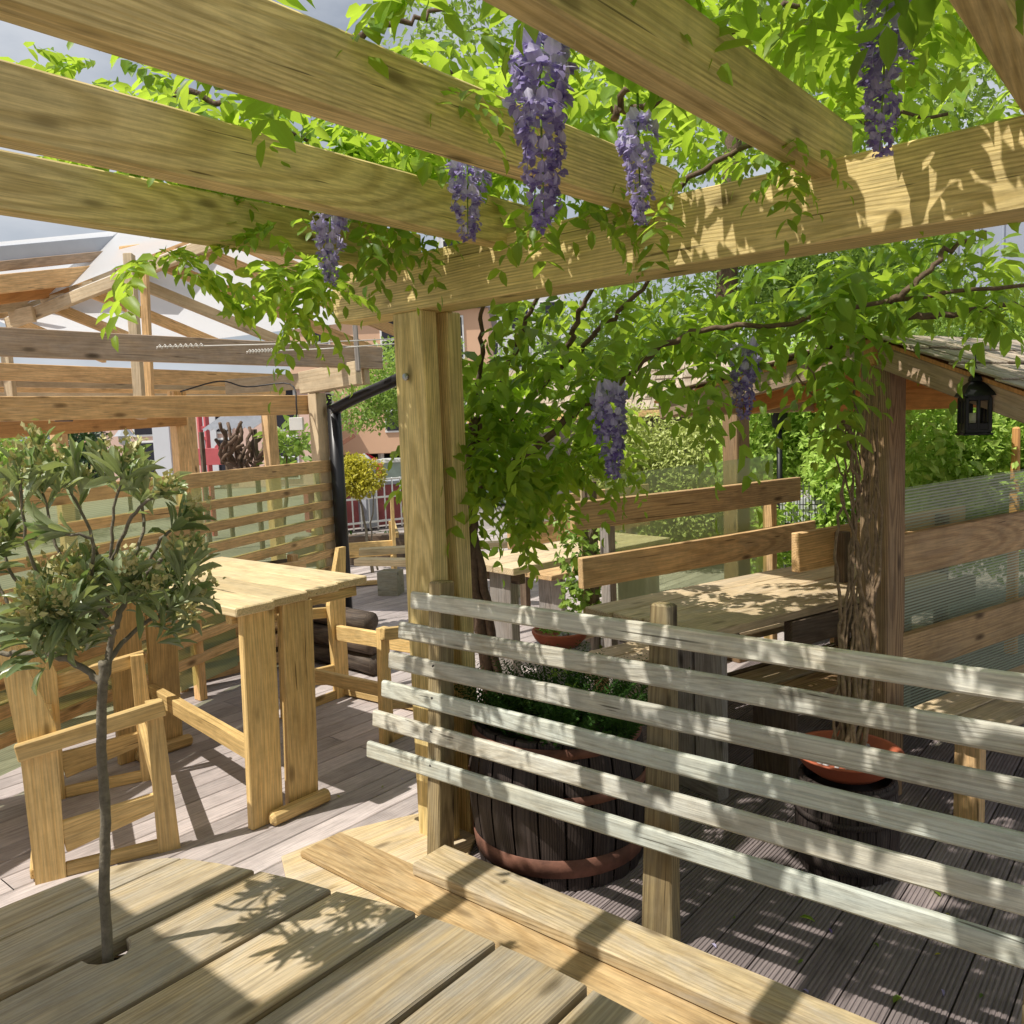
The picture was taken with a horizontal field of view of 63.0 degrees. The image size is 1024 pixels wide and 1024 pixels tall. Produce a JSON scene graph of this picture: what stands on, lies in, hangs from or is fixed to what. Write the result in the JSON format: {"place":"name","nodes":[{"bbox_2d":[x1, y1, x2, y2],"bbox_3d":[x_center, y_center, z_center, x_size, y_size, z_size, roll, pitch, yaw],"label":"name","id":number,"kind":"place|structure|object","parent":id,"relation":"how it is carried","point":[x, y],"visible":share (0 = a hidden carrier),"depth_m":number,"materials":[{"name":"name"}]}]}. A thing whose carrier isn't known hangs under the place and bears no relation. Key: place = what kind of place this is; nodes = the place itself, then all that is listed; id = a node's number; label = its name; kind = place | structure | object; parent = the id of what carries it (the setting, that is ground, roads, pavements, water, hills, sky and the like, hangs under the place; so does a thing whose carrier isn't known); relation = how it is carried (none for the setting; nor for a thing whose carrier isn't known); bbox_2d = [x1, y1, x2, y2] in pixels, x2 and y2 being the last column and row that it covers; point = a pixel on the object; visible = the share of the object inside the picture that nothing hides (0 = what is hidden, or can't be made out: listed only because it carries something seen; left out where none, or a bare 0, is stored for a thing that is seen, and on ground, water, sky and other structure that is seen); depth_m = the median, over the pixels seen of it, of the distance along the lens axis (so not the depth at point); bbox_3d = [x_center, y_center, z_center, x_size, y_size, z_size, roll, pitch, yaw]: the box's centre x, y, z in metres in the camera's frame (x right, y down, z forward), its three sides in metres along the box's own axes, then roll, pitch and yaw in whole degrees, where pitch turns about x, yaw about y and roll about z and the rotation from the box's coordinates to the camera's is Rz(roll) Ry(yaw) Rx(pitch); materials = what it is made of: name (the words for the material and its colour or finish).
{"place":"outdoors","nodes":[
{"label":"outdoors","id":0,"kind":"place"},
{"bbox_2d":[0,528,783,954],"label":"deck","id":1,"kind":"structure","parent":0,"point":[208,784],"depth_m":3.79,"materials":[{"name":"grey wood"}]},
{"bbox_2d":[0,611,180,884],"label":"chair frame","id":2,"kind":"object","parent":1,"relation":"on","point":[43,741],"visible":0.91,"depth_m":3.12,"materials":[{"name":"brown wood"}]},
{"bbox_2d":[0,554,305,730],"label":"slatted wall","id":3,"kind":"structure","parent":1,"relation":"on","point":[291,560],"depth_m":5.34,"materials":[{"name":"brown wood"}]},
{"bbox_2d":[0,460,335,775],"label":"slatted windbreak","id":4,"kind":"object","parent":1,"relation":"on","point":[197,659],"visible":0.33,"depth_m":5.10,"materials":[{"name":"beige wood"}]},
{"bbox_2d":[0,231,396,607],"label":"timber shelter","id":5,"kind":"object","parent":1,"relation":"on","point":[54,291],"visible":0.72,"depth_m":6.38,"materials":[{"name":"beige wood"}]},
{"bbox_2d":[53,420,72,421],"bbox_3d":[-2.959,-0.575,5.061,0.545,0.067,0.059,-8,9,-44],"label":"tube lamp","id":6,"kind":"object","parent":5,"relation":"attached to","point":[63,420],"visible":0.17,"depth_m":5.20,"materials":[{"name":"white paint"}]},
{"bbox_2d":[180,380,303,429],"bbox_3d":[-2.001,-0.791,6.239,0.867,0.389,0.164,-3,6,-7],"label":"socket box","id":7,"kind":"object","parent":5,"relation":"attached to","point":[296,423],"visible":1,"depth_m":6.23,"materials":[{"name":"white paint"}]},
{"bbox_2d":[156,338,393,348],"bbox_3d":[-1.382,-1.018,5.043,1.445,0.042,0.021,-4,6,-12],"label":"cord","id":8,"kind":"object","parent":5,"relation":"attached to","point":[187,346],"visible":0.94,"depth_m":4.98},
{"bbox_2d":[246,343,393,353],"bbox_3d":[-1.160,-1.012,5.149,0.995,0.030,0.009,-2,6,6],"label":"cord","id":9,"kind":"object","parent":5,"relation":"attached to","point":[265,351],"visible":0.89,"depth_m":5.16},
{"bbox_2d":[107,557,366,829],"bbox_3d":[-1.311,0.771,3.951,1.298,0.932,0.728,3,8,40],"label":"table","id":10,"kind":"object","parent":1,"relation":"on","point":[254,597],"visible":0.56,"depth_m":3.52,"materials":[{"name":"brown wood"}]},
{"bbox_2d":[214,421,264,469],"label":"bare shrub","id":11,"kind":"object","parent":1,"relation":"on","point":[231,447],"visible":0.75,"depth_m":10.36,"materials":[{"name":"brown plant"}]},
{"bbox_2d":[253,415,311,524],"bbox_3d":[-2.748,-0.498,10.253,0.811,1.445,1.184,-4,6,-17],"label":"broad leaved plant","id":12,"kind":"object","parent":1,"relation":"on","point":[298,449],"visible":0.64,"depth_m":9.99,"materials":[{"name":"green plant"}]},
{"bbox_2d":[274,546,412,744],"bbox_3d":[-0.834,0.695,4.617,0.869,0.900,0.535,2,8,36],"label":"chair frame","id":13,"kind":"object","parent":1,"relation":"on","point":[384,640],"visible":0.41,"depth_m":4.75,"materials":[{"name":"brown wood"}]},
{"bbox_2d":[314,642,376,675],"bbox_3d":[-1.216,0.971,5.694,0.892,0.148,0.153,3,8,38],"label":"log","id":14,"kind":"object","parent":1,"relation":"on","point":[363,662],"visible":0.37,"depth_m":5.48,"materials":[{"name":"brown wood"}]},
{"bbox_2d":[313,622,376,654],"bbox_3d":[-1.239,0.842,5.674,0.889,0.143,0.146,3,8,40],"label":"log","id":15,"kind":"object","parent":14,"relation":"on","point":[320,634],"visible":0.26,"depth_m":5.60,"materials":[{"name":"brown wood"}]},
{"bbox_2d":[312,604,378,629],"bbox_3d":[-1.264,0.702,5.735,0.889,0.140,0.152,3,8,40],"label":"log","id":16,"kind":"object","parent":15,"relation":"on","point":[362,619],"visible":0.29,"depth_m":5.47,"materials":[{"name":"brown wood"}]},
{"bbox_2d":[292,532,404,566],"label":"planter wall","id":17,"kind":"structure","parent":1,"relation":"on","point":[400,540],"depth_m":9.83,"materials":[{"name":"brown wood"}]},
{"bbox_2d":[311,497,398,585],"bbox_3d":[-1.629,0.291,8.671,0.869,0.900,0.535,-4,6,-12],"label":"chair frame","id":18,"kind":"object","parent":1,"relation":"on","point":[354,547],"visible":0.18,"depth_m":8.53,"materials":[{"name":"brown wood"}]},
{"bbox_2d":[344,450,387,572],"bbox_3d":[-1.713,0.005,9.297,0.739,1.400,0.660,3,8,40],"label":"standard shrub","id":19,"kind":"object","parent":1,"relation":"on","point":[360,483],"visible":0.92,"depth_m":9.18,"materials":[{"name":"yellow plant"}]},
{"bbox_2d":[281,813,475,917],"bbox_3d":[-0.438,1.295,3.016,0.718,0.014,0.770,-5,7,-21],"label":"floor plank","id":20,"kind":"object","parent":1,"relation":"on","point":[403,838],"visible":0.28,"depth_m":3.15,"materials":[{"name":"beige wood"}]},
{"bbox_2d":[354,540,519,596],"bbox_3d":[-0.682,0.589,7.673,1.530,0.463,1.047,-3,6,-3],"label":"sleeper bench","id":21,"kind":"object","parent":1,"relation":"on","point":[390,582],"visible":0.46,"depth_m":7.96,"materials":[{"name":"brown wood"}]},
{"bbox_2d":[0,0,1023,702],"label":"wisteria","id":22,"kind":"object","parent":1,"relation":"on","point":[884,46],"visible":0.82,"depth_m":2.62,"materials":[{"name":"green plant"}]},
{"bbox_2d":[483,532,668,676],"bbox_3d":[0.390,0.614,5.619,1.500,0.752,0.550,-8,8,-42],"label":"picnic table","id":23,"kind":"object","parent":1,"relation":"on","point":[512,575],"visible":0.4,"depth_m":5.11,"materials":[{"name":"grey wood"}]},
{"bbox_2d":[580,466,585,613],"bbox_3d":[0.411,0.402,4.780,0.020,1.350,0.015,3,8,40],"label":"thin cane","id":24,"kind":"object","parent":1,"relation":"on","point":[581,494],"depth_m":4.75,"materials":[{"name":"brown wood"}]},
{"bbox_2d":[507,484,659,610],"bbox_3d":[0.700,0.339,6.886,1.700,1.005,0.438,-8,8,-42],"label":"picnic bench","id":25,"kind":"object","parent":1,"relation":"on","point":[549,590],"visible":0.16,"depth_m":6.54,"materials":[{"name":"wood"}]},
{"bbox_2d":[584,635,598,689],"bbox_3d":[0.839,0.799,5.148,1.500,0.450,0.295,-8,8,-42],"label":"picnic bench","id":26,"kind":"object","parent":1,"relation":"on","point":[594,641],"visible":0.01,"depth_m":4.64,"materials":[{"name":"brown wood"}]},
{"bbox_2d":[583,481,600,644],"bbox_3d":[0.464,0.446,4.820,0.060,1.250,0.060,3,8,40],"label":"stake","id":27,"kind":"object","parent":1,"relation":"on","point":[594,598],"visible":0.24,"depth_m":4.77,"materials":[{"name":"brown wood"}]},
{"bbox_2d":[545,507,618,648],"bbox_3d":[0.423,0.479,4.853,0.453,1.131,0.482,3,8,40],"label":"ivy","id":28,"kind":"object","parent":27,"relation":"attached to","point":[575,590],"visible":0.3,"depth_m":4.78,"materials":[{"name":"green plant"}]},
{"bbox_2d":[467,358,767,549],"bbox_3d":[1.377,-0.685,10.142,3.616,2.293,1.464,0,6,17],"label":"hut","id":29,"kind":"object","parent":1,"relation":"on","point":[686,377],"visible":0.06,"depth_m":9.79,"materials":[{"name":"grey wood"}]},
{"bbox_2d":[571,398,757,542],"bbox_3d":[1.720,-0.364,8.945,2.215,1.882,1.595,-2,6,3],"label":"hedge","id":30,"kind":"object","parent":1,"relation":"on","point":[662,458],"visible":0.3,"depth_m":8.60,"materials":[{"name":"green plant"}]},
{"bbox_2d":[771,412,787,518],"bbox_3d":[2.265,-0.102,7.066,0.240,1.720,0.240,3,8,40],"label":"garden lamp","id":31,"kind":"object","parent":1,"relation":"on","point":[775,423],"visible":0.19,"depth_m":7.00,"materials":[{"name":"black metal"}]},
{"bbox_2d":[704,332,859,570],"bbox_3d":[2.632,-0.574,7.150,1.857,2.126,2.972,-2,6,7],"label":"hedge","id":32,"kind":"object","parent":1,"relation":"on","point":[798,459],"visible":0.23,"depth_m":6.96,"materials":[{"name":"green plant"}]},
{"bbox_2d":[779,482,826,567],"bbox_3d":[2.207,0.231,6.332,0.343,0.920,0.044,0,6,18],"label":"trellis fence","id":33,"kind":"object","parent":1,"relation":"on","point":[813,505],"visible":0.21,"depth_m":6.29,"materials":[{"name":"white wood"}]},
{"bbox_2d":[437,217,565,450],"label":"white building","id":34,"kind":"structure","parent":0,"point":[442,242],"depth_m":44.37,"materials":[{"name":"paint"}]},
{"bbox_2d":[442,238,458,246],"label":"window","id":35,"kind":"structure","parent":34,"relation":"in","point":[444,244],"depth_m":43.92,"materials":[{"name":"white paint"}]},
{"bbox_2d":[493,343,498,357],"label":"window","id":36,"kind":"structure","parent":34,"relation":"in","point":[496,345],"depth_m":44.50,"materials":[{"name":"white paint"}]},
{"bbox_2d":[512,304,528,329],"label":"window","id":37,"kind":"structure","parent":34,"relation":"in","point":[513,325],"depth_m":44.33,"materials":[{"name":"grey glass"}]},
{"bbox_2d":[541,342,551,357],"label":"window","id":38,"kind":"structure","parent":34,"relation":"in","point":[548,343],"depth_m":44.51,"materials":[{"name":"white paint"}]},
{"bbox_2d":[539,301,559,326],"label":"window","id":39,"kind":"structure","parent":34,"relation":"in","point":[552,302],"depth_m":44.27,"materials":[{"name":"white paint"}]},
{"bbox_2d":[0,446,1023,1021],"bbox_3d":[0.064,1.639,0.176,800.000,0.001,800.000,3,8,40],"label":"ground","id":40,"kind":"structure","parent":0,"point":[158,524],"depth_m":14.97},
{"bbox_2d":[0,434,70,489],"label":"tree","id":41,"kind":"object","parent":40,"relation":"on","point":[4,458],"visible":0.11,"depth_m":13.48,"materials":[{"name":"green plant"}]},
{"bbox_2d":[47,431,113,519],"bbox_3d":[-8.569,-0.868,16.485,1.347,2.530,2.054,-6,7,-31],"label":"conifer","id":42,"kind":"object","parent":40,"relation":"on","point":[79,439],"visible":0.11,"depth_m":16.23,"materials":[{"name":"green plant"}]},
{"bbox_2d":[113,429,135,510],"bbox_3d":[-8.327,-0.945,18.083,0.480,1.873,0.468,3,8,40],"label":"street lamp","id":43,"kind":"object","parent":40,"relation":"on","point":[120,434],"visible":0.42,"depth_m":17.92,"materials":[{"name":"white metal"}]},
{"bbox_2d":[68,390,347,488],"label":"building","id":44,"kind":"structure","parent":40,"relation":"on","point":[159,440],"depth_m":25.00,"materials":[{"name":"white paint"}]},
{"bbox_2d":[133,428,152,436],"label":"window","id":45,"kind":"structure","parent":44,"relation":"in","point":[144,432],"depth_m":24.95,"materials":[{"name":"white paint"}]},
{"bbox_2d":[141,441,155,471],"bbox_3d":[-10.796,-1.480,25.087,1.020,1.320,0.075,-2,6,0],"label":"window","id":46,"kind":"structure","parent":44,"relation":"in","point":[150,448],"depth_m":25.01,"materials":[{"name":"white paint"}]},
{"bbox_2d":[217,438,233,470],"bbox_3d":[-8.847,-1.556,25.079,1.020,1.320,0.075,-2,6,0],"label":"window","id":47,"kind":"structure","parent":44,"relation":"in","point":[221,467],"depth_m":25.06,"materials":[{"name":"white paint"}]},
{"bbox_2d":[276,390,294,430],"bbox_3d":[-6.956,-3.070,24.917,1.020,1.320,0.075,-2,6,0],"label":"window","id":48,"kind":"structure","parent":44,"relation":"in","point":[280,419],"depth_m":24.90,"materials":[{"name":"grey glass"}]},
{"bbox_2d":[279,435,300,479],"bbox_3d":[-6.899,-1.631,25.064,1.020,1.320,0.090,-2,6,0],"label":"window","id":49,"kind":"structure","parent":44,"relation":"in","point":[298,460],"depth_m":25.03,"materials":[{"name":"white paint"}]},
{"bbox_2d":[197,417,221,535],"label":"playground tower","id":50,"kind":"structure","parent":40,"relation":"on","point":[212,458],"depth_m":12.97,"materials":[{"name":"red paint"}]},
{"bbox_2d":[198,416,264,557],"bbox_3d":[-3.640,-0.407,11.288,0.760,1.887,1.350,-3,6,-4],"label":"tin canopy","id":51,"kind":"object","parent":40,"relation":"on","point":[251,421],"visible":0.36,"depth_m":10.73,"materials":[{"name":"metal"}]},
{"bbox_2d":[303,453,403,532],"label":"brick wall","id":52,"kind":"structure","parent":40,"relation":"on","point":[381,509],"depth_m":13.55,"materials":[{"name":"red brick"}]},
{"bbox_2d":[343,434,382,477],"bbox_3d":[-3.412,-1.037,18.955,1.430,1.488,0.990,-2,6,0],"label":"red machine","id":53,"kind":"object","parent":40,"relation":"on","point":[347,439],"visible":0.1,"depth_m":18.97,"materials":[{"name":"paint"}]},
{"bbox_2d":[346,477,402,530],"bbox_3d":[-1.782,-0.173,13.525,2.864,0.800,0.030,-6,7,-34],"label":"white railing","id":54,"kind":"object","parent":40,"relation":"on","point":[377,520],"visible":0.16,"depth_m":13.28,"materials":[{"name":"metal"}]},
{"bbox_2d":[290,306,496,462],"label":"terracotta building","id":55,"kind":"structure","parent":40,"relation":"on","point":[385,443],"depth_m":26.80,"materials":[{"name":"orange paint"}]},
{"bbox_2d":[314,332,329,343],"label":"window","id":56,"kind":"structure","parent":55,"relation":"in","point":[316,334],"depth_m":26.64,"materials":[{"name":"white paint"}]},
{"bbox_2d":[325,392,333,419],"bbox_3d":[-5.993,-3.169,26.928,0.540,1.370,0.075,-2,6,0],"label":"window","id":57,"kind":"structure","parent":55,"relation":"in","point":[330,401],"depth_m":26.84,"materials":[{"name":"black glass"}]},
{"bbox_2d":[380,321,394,361],"bbox_3d":[-3.939,-5.490,26.672,0.540,1.370,0.090,-2,6,0],"label":"window","id":58,"kind":"structure","parent":55,"relation":"in","point":[383,334],"depth_m":26.64,"materials":[{"name":"white paint"}]},
{"bbox_2d":[384,392,398,432],"bbox_3d":[-3.851,-3.251,26.912,0.540,1.370,0.090,-2,6,0],"label":"window","id":59,"kind":"structure","parent":55,"relation":"in","point":[388,430],"depth_m":26.95,"materials":[{"name":"white paint"}]},
{"bbox_2d":[460,315,464,358],"bbox_3d":[-1.796,-5.573,26.663,0.540,1.370,0.090,-2,6,0],"label":"window","id":60,"kind":"structure","parent":55,"relation":"in","point":[461,316],"depth_m":26.63,"materials":[{"name":"white paint"}]},
{"bbox_2d":[326,336,467,436],"bbox_3d":[-2.114,-1.643,16.111,2.787,3.583,3.361,-4,6,-16],"label":"tree","id":61,"kind":"object","parent":40,"relation":"on","point":[378,406],"visible":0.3,"depth_m":15.63,"materials":[{"name":"green plant"}]},
{"bbox_2d":[374,455,505,503],"bbox_3d":[-1.166,-0.650,16.996,3.081,0.960,0.800,-2,6,4],"label":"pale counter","id":62,"kind":"object","parent":40,"relation":"on","point":[394,471],"visible":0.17,"depth_m":16.77,"materials":[{"name":"white paint"}]},
{"bbox_2d":[483,268,758,388],"bbox_3d":[1.829,-1.962,12.862,4.578,3.968,3.935,-2,6,3],"label":"tree","id":63,"kind":"object","parent":40,"relation":"on","point":[601,334],"visible":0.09,"depth_m":12.20,"materials":[{"name":"green plant"}]},
{"bbox_2d":[363,0,1020,356],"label":"tree","id":64,"kind":"object","parent":40,"relation":"on","point":[731,142],"visible":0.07,"depth_m":10.58,"materials":[{"name":"green plant"}]},
{"bbox_2d":[701,229,980,348],"bbox_3d":[4.670,-2.615,12.640,3.922,4.625,5.466,3,8,40],"label":"tree","id":65,"kind":"object","parent":40,"relation":"on","point":[802,266],"visible":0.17,"depth_m":11.83,"materials":[{"name":"green plant"}]},
{"bbox_2d":[870,262,1023,339],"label":"tree","id":66,"kind":"object","parent":40,"relation":"on","point":[958,330],"visible":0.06,"depth_m":8.52,"materials":[{"name":"green plant"}]},
{"bbox_2d":[0,0,1023,441],"label":"sky","id":67,"kind":"structure","parent":0,"point":[331,12],"materials":[{"name":"white"}]},
{"bbox_2d":[469,563,1023,1023],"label":"deck","id":68,"kind":"structure","parent":0,"point":[847,963],"depth_m":2.64,"materials":[{"name":"grey wood"}]},
{"bbox_2d":[0,858,653,1023],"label":"table","id":69,"kind":"object","parent":68,"relation":"on","point":[201,942],"visible":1,"depth_m":1.85,"materials":[{"name":"brown wood"}]},
{"bbox_2d":[0,418,225,963],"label":"potted tree","id":70,"kind":"object","parent":69,"relation":"in","point":[70,609],"visible":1,"depth_m":1.73,"materials":[{"name":"green plant"}]},
{"bbox_2d":[0,0,1023,839],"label":"pergola","id":71,"kind":"object","parent":68,"relation":"on","point":[930,186],"visible":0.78,"depth_m":1.93,"materials":[{"name":"brown wood"}]},
{"bbox_2d":[301,832,736,1023],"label":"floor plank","id":72,"kind":"object","parent":68,"relation":"on","point":[387,876],"visible":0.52,"depth_m":2.61,"materials":[{"name":"beige wood"}]},
{"bbox_2d":[468,693,645,891],"bbox_3d":[0.173,1.006,3.129,0.672,0.520,0.672,3,8,40],"label":"barrel planter","id":73,"kind":"object","parent":68,"relation":"on","point":[551,853],"visible":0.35,"depth_m":2.85,"materials":[{"name":"brown wood"}]},
{"bbox_2d":[514,668,578,713],"bbox_3d":[0.129,0.694,3.119,0.276,0.244,0.165,-3,6,-4],"label":"bedding plant","id":74,"kind":"object","parent":73,"relation":"in","point":[566,684],"visible":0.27,"depth_m":3.12,"materials":[{"name":"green plant"}]},
{"bbox_2d":[454,640,689,749],"bbox_3d":[0.231,0.650,3.146,0.989,0.217,0.754,3,8,40],"label":"fern","id":75,"kind":"object","parent":73,"relation":"in","point":[568,716],"visible":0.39,"depth_m":3.01,"materials":[{"name":"green plant"}]},
{"bbox_2d":[534,640,590,683],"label":"stone plinth","id":76,"kind":"structure","parent":68,"relation":"on","point":[588,647],"depth_m":3.68,"materials":[{"name":"grey stone"}]},
{"bbox_2d":[532,627,586,648],"bbox_3d":[0.217,0.560,3.737,0.256,0.070,0.256,3,8,40],"label":"terracotta bowl","id":77,"kind":"object","parent":76,"relation":"on","point":[566,640],"visible":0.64,"depth_m":3.64,"materials":[{"name":"orange ceramic"}]},
{"bbox_2d":[535,628,568,635],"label":"lime plant","id":78,"kind":"object","parent":77,"relation":"in","point":[544,631],"visible":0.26,"depth_m":3.73,"materials":[{"name":"green plant"}]},
{"bbox_2d":[367,580,1023,1023],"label":"slatted screen","id":79,"kind":"object","parent":68,"relation":"on","point":[655,950],"visible":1,"depth_m":2.34,"materials":[{"name":"grey wood"}]},
{"bbox_2d":[570,456,833,693],"bbox_3d":[1.138,0.396,4.664,2.250,1.330,0.622,-6,7,-33],"label":"booth bench","id":80,"kind":"object","parent":68,"relation":"on","point":[608,568],"visible":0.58,"depth_m":4.80,"materials":[{"name":"brown wood"}]},
{"bbox_2d":[585,563,946,801],"bbox_3d":[1.289,0.745,4.073,1.810,0.751,0.686,-6,7,-33],"label":"booth table","id":81,"kind":"object","parent":68,"relation":"on","point":[739,604],"visible":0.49,"depth_m":3.71,"materials":[{"name":"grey wood"}]},
{"bbox_2d":[800,914,814,921],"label":"fallen leaf","id":82,"kind":"object","parent":68,"relation":"on","point":[807,916],"visible":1,"depth_m":2.64,"materials":[{"name":"green plant"}]},
{"bbox_2d":[644,334,1023,794],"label":"booth roof","id":83,"kind":"structure","parent":68,"relation":"on","point":[934,374],"depth_m":3.31,"materials":[{"name":"brown wood"}]},
{"bbox_2d":[954,355,995,435],"bbox_3d":[1.621,-0.421,2.925,0.104,0.302,0.104,-1,6,11],"label":"lantern","id":84,"kind":"object","parent":83,"relation":"hanging from","point":[977,389],"visible":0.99,"depth_m":2.90,"materials":[{"name":"black metal"}]},
{"bbox_2d":[794,763,900,886],"bbox_3d":[1.184,1.081,2.955,0.355,0.330,0.355,3,8,40],"label":"barrel planter","id":85,"kind":"object","parent":68,"relation":"on","point":[871,834],"visible":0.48,"depth_m":2.82,"materials":[{"name":"brown wood"}]},
{"bbox_2d":[799,730,904,784],"bbox_3d":[1.176,0.872,2.932,0.372,0.080,0.372,3,8,40],"label":"red bowl","id":86,"kind":"object","parent":85,"relation":"on","point":[838,774],"visible":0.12,"depth_m":2.83,"materials":[{"name":"ceramic"}]},
{"bbox_2d":[765,352,892,745],"bbox_3d":[1.198,0.100,3.094,0.382,1.509,0.519,3,8,40],"label":"climbing vine","id":87,"kind":"object","parent":86,"relation":"in","point":[862,617],"visible":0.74,"depth_m":3.13,"materials":[{"name":"brown plant"}]},
{"bbox_2d":[731,506,975,778],"bbox_3d":[1.881,0.577,4.161,2.043,1.020,0.433,-6,7,-33],"label":"booth bench","id":88,"kind":"object","parent":68,"relation":"on","point":[812,549],"visible":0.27,"depth_m":3.81,"materials":[{"name":"brown wood"}]},
{"bbox_2d":[893,994,900,1002],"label":"fallen leaf","id":89,"kind":"object","parent":68,"relation":"on","point":[896,997],"visible":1,"depth_m":2.27,"materials":[{"name":"green plant"}]},
{"bbox_2d":[834,330,1023,584],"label":"hedge","id":90,"kind":"object","parent":68,"relation":"on","point":[937,450],"visible":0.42,"depth_m":5.30,"materials":[{"name":"green plant"}]},
{"bbox_2d":[902,469,1023,822],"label":"booth bench","id":91,"kind":"object","parent":68,"relation":"on","point":[939,546],"visible":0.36,"depth_m":3.83,"materials":[{"name":"brown"}]},
{"bbox_2d":[1004,427,1020,654],"bbox_3d":[3.169,0.190,5.277,0.070,1.450,0.070,3,8,40],"label":"pointed post","id":92,"kind":"object","parent":68,"relation":"on","point":[1016,437],"visible":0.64,"depth_m":5.24,"materials":[{"name":"brown wood"}]},
{"bbox_2d":[825,222,1023,337],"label":"metal building","id":93,"kind":"structure","parent":0,"point":[1001,232],"depth_m":24.65,"materials":[{"name":"grey paint"}]}
]}

